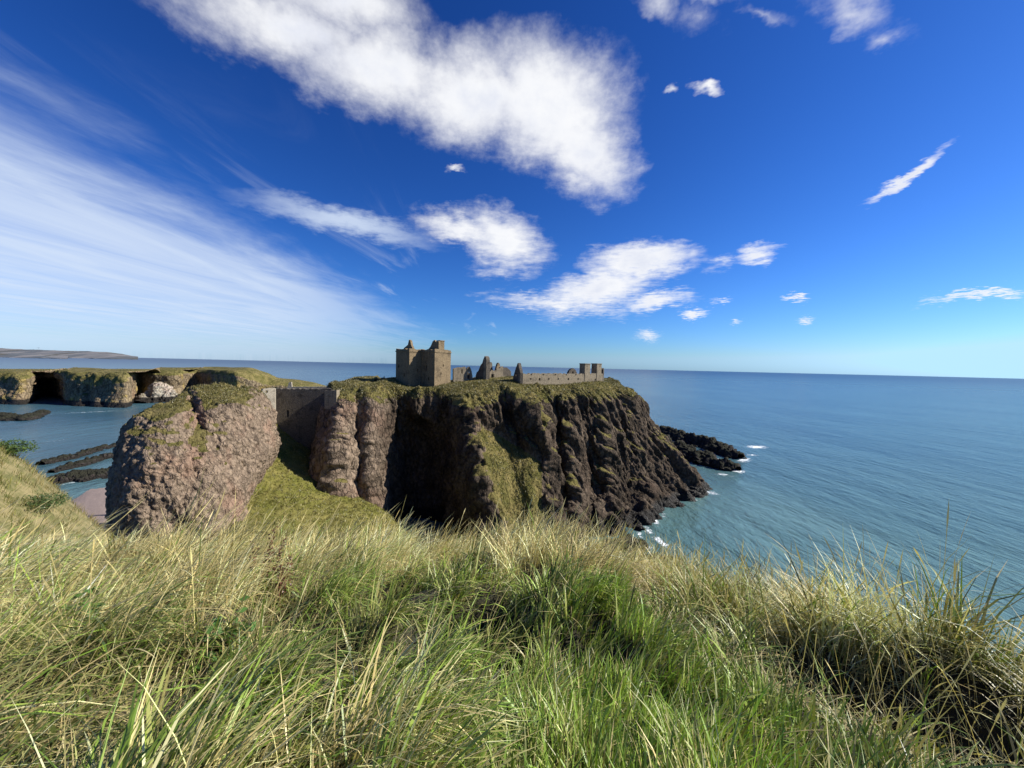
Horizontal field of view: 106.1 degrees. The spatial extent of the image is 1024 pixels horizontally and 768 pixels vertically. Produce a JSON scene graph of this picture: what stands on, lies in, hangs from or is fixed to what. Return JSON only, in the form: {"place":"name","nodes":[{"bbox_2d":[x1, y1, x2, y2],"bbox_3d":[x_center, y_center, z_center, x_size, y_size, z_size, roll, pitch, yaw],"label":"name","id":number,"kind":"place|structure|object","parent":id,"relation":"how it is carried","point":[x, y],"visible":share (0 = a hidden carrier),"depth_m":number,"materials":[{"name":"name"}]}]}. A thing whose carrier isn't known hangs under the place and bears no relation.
{"place":"outdoors","nodes":[
{"label":"outdoors","id":0,"kind":"place"},
{"bbox_2d":[0,353,67,358],"bbox_3d":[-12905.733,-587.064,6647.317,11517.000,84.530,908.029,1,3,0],"label":"hills","id":1,"kind":"structure","parent":0,"point":[30,356],"depth_m":6357.15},
{"bbox_2d":[0,348,137,359],"bbox_3d":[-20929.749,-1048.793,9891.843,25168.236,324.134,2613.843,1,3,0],"label":"hills","id":2,"kind":"structure","parent":0,"point":[90,354],"depth_m":9204.27,"materials":[{"name":"grey"}]},
{"bbox_2d":[71,487,106,531],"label":"beach","id":3,"kind":"structure","parent":0,"point":[94,499],"depth_m":139.66,"materials":[{"name":"beige sand"}]},
{"bbox_2d":[0,367,324,407],"bbox_3d":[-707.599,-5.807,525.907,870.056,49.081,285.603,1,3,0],"label":"coast","id":4,"kind":"structure","parent":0,"point":[100,387],"depth_m":471.85},
{"bbox_2d":[105,383,281,546],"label":"crag","id":5,"kind":"structure","parent":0,"point":[163,457],"depth_m":73.73,"materials":[{"name":"brown stone"}]},
{"bbox_2d":[261,388,275,408],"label":"gatehouse","id":6,"kind":"object","parent":5,"relation":"on","point":[271,394],"visible":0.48,"depth_m":114.64,"materials":[{"name":"grey stone"}]},
{"bbox_2d":[161,375,637,550],"bbox_3d":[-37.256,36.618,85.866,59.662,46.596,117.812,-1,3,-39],"label":"hillside","id":7,"kind":"structure","parent":0,"point":[289,460],"depth_m":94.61,"materials":[{"name":"green plant"}]},
{"bbox_2d":[276,388,331,449],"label":"curtain wall","id":8,"kind":"structure","parent":7,"relation":"on","point":[298,410],"depth_m":122.03,"materials":[{"name":"grey stone"}]},
{"bbox_2d":[287,382,326,388],"bbox_3d":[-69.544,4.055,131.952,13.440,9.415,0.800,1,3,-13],"label":"parapet","id":9,"kind":"structure","parent":8,"relation":"on","point":[290,386],"depth_m":131.00,"materials":[{"name":"grey stone"}]},
{"bbox_2d":[308,375,712,546],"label":"headland","id":10,"kind":"structure","parent":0,"point":[607,457],"depth_m":130.23,"materials":[{"name":"brown stone"}]},
{"bbox_2d":[324,390,339,408],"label":"wall end","id":11,"kind":"structure","parent":10,"relation":"on","point":[331,397],"depth_m":113.18,"materials":[{"name":"grey stone"}]},
{"bbox_2d":[395,340,451,386],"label":"tower house","id":12,"kind":"structure","parent":10,"relation":"on","point":[431,366],"depth_m":140.60,"materials":[{"name":"beige stone"}]},
{"bbox_2d":[452,367,472,381],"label":"ruined house","id":13,"kind":"structure","parent":10,"relation":"on","point":[463,374],"depth_m":147.82,"materials":[{"name":"grey stone"}]},
{"bbox_2d":[476,356,489,379],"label":"ruined gable","id":14,"kind":"structure","parent":10,"relation":"on","point":[483,372],"depth_m":149.54,"materials":[{"name":"grey stone"}]},
{"bbox_2d":[490,362,510,377],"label":"ruined house","id":15,"kind":"structure","parent":10,"relation":"on","point":[499,371],"depth_m":156.98,"materials":[{"name":"grey stone"}]},
{"bbox_2d":[513,363,603,384],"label":"castle range","id":16,"kind":"structure","parent":10,"relation":"on","point":[585,375],"depth_m":156.31,"materials":[{"name":"grey stone"}]},
{"bbox_2d":[567,368,576,373],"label":"ruined arch","id":17,"kind":"structure","parent":10,"relation":"on","point":[571,371],"depth_m":177.03,"materials":[{"name":"grey stone"}]},
{"bbox_2d":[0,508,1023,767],"bbox_3d":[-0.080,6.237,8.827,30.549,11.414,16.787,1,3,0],"label":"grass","id":18,"kind":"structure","parent":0,"point":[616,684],"depth_m":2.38,"materials":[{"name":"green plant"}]},
{"bbox_2d":[0,357,1023,666],"bbox_3d":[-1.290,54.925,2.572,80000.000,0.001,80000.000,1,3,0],"label":"sea","id":19,"kind":"structure","parent":0,"point":[892,463],"depth_m":234.26,"materials":[{"name":"liquid"}]},
{"bbox_2d":[0,409,50,420],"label":"reef","id":20,"kind":"object","parent":19,"relation":"in","point":[10,416],"visible":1,"depth_m":327.34},
{"bbox_2d":[35,443,115,464],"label":"reef","id":21,"kind":"object","parent":19,"relation":"in","point":[76,455],"visible":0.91,"depth_m":208.30},
{"bbox_2d":[47,466,110,483],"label":"reef","id":22,"kind":"object","parent":19,"relation":"in","point":[84,475],"visible":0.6,"depth_m":171.48},
{"bbox_2d":[47,452,113,472],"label":"reef","id":23,"kind":"object","parent":19,"relation":"in","point":[86,461],"visible":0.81,"depth_m":192.31},
{"bbox_2d":[133,381,177,402],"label":"sea stack","id":24,"kind":"object","parent":19,"relation":"in","point":[158,392],"visible":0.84,"depth_m":475.80,"materials":[{"name":"white stone"}]},
{"bbox_2d":[603,533,648,554],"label":"shore rock","id":25,"kind":"object","parent":19,"relation":"in","point":[630,542],"visible":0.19,"depth_m":116.84,"materials":[{"name":"grey stone"}]},
{"bbox_2d":[644,553,689,576],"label":"shore rock","id":26,"kind":"object","parent":19,"relation":"in","point":[670,561],"visible":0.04,"depth_m":105.83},
{"bbox_2d":[659,425,746,458],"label":"skerry","id":27,"kind":"structure","parent":19,"relation":"in","point":[711,444],"depth_m":277.49,"materials":[{"name":"black stone"}]},
{"bbox_2d":[664,434,741,470],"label":"skerry","id":28,"kind":"structure","parent":19,"relation":"in","point":[691,453],"depth_m":227.23,"materials":[{"name":"black stone"}]},
{"bbox_2d":[0,439,1023,767],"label":"ground","id":29,"kind":"structure","parent":0,"point":[952,714],"depth_m":3.22,"materials":[{"name":"green plant"}]},
{"bbox_2d":[0,438,39,455],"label":"shrub","id":30,"kind":"object","parent":29,"relation":"on","point":[12,448],"visible":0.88,"depth_m":25.20,"materials":[{"name":"green plant"}]},
{"bbox_2d":[22,492,70,510],"bbox_3d":[-27.985,6.916,22.628,2.826,0.804,2.833,4,4,44],"label":"shrub","id":31,"kind":"object","parent":29,"relation":"on","point":[48,503],"visible":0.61,"depth_m":22.81,"materials":[{"name":"green plant"}]},
{"bbox_2d":[42,587,122,649],"bbox_3d":[-3.502,1.893,3.144,0.525,0.464,0.604,-1,4,-41],"label":"nettle","id":32,"kind":"object","parent":29,"relation":"on","point":[83,603],"visible":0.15,"depth_m":3.13,"materials":[{"name":"green plant"}]},
{"bbox_2d":[186,595,255,680],"bbox_3d":[-1.998,1.743,2.671,0.408,0.416,0.468,-1,4,-42],"label":"nettle","id":33,"kind":"object","parent":29,"relation":"on","point":[210,629],"visible":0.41,"depth_m":2.68,"materials":[{"name":"green plant"}]},
{"bbox_2d":[249,526,287,600],"bbox_3d":[-2.672,1.960,4.246,0.176,0.811,0.414,3,3,29],"label":"dock","id":34,"kind":"object","parent":29,"relation":"on","point":[279,555],"visible":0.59,"depth_m":4.23,"materials":[{"name":"plant"}]},
{"bbox_2d":[267,554,294,611],"bbox_3d":[-2.505,2.208,4.251,0.195,0.559,0.342,2,3,13],"label":"dock","id":35,"kind":"object","parent":29,"relation":"on","point":[281,582],"visible":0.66,"depth_m":4.16,"materials":[{"name":"plant"}]},
{"bbox_2d":[0,0,1023,378],"label":"sky","id":36,"kind":"structure","parent":0,"point":[769,186],"materials":[{"name":"blue"}]}
]}

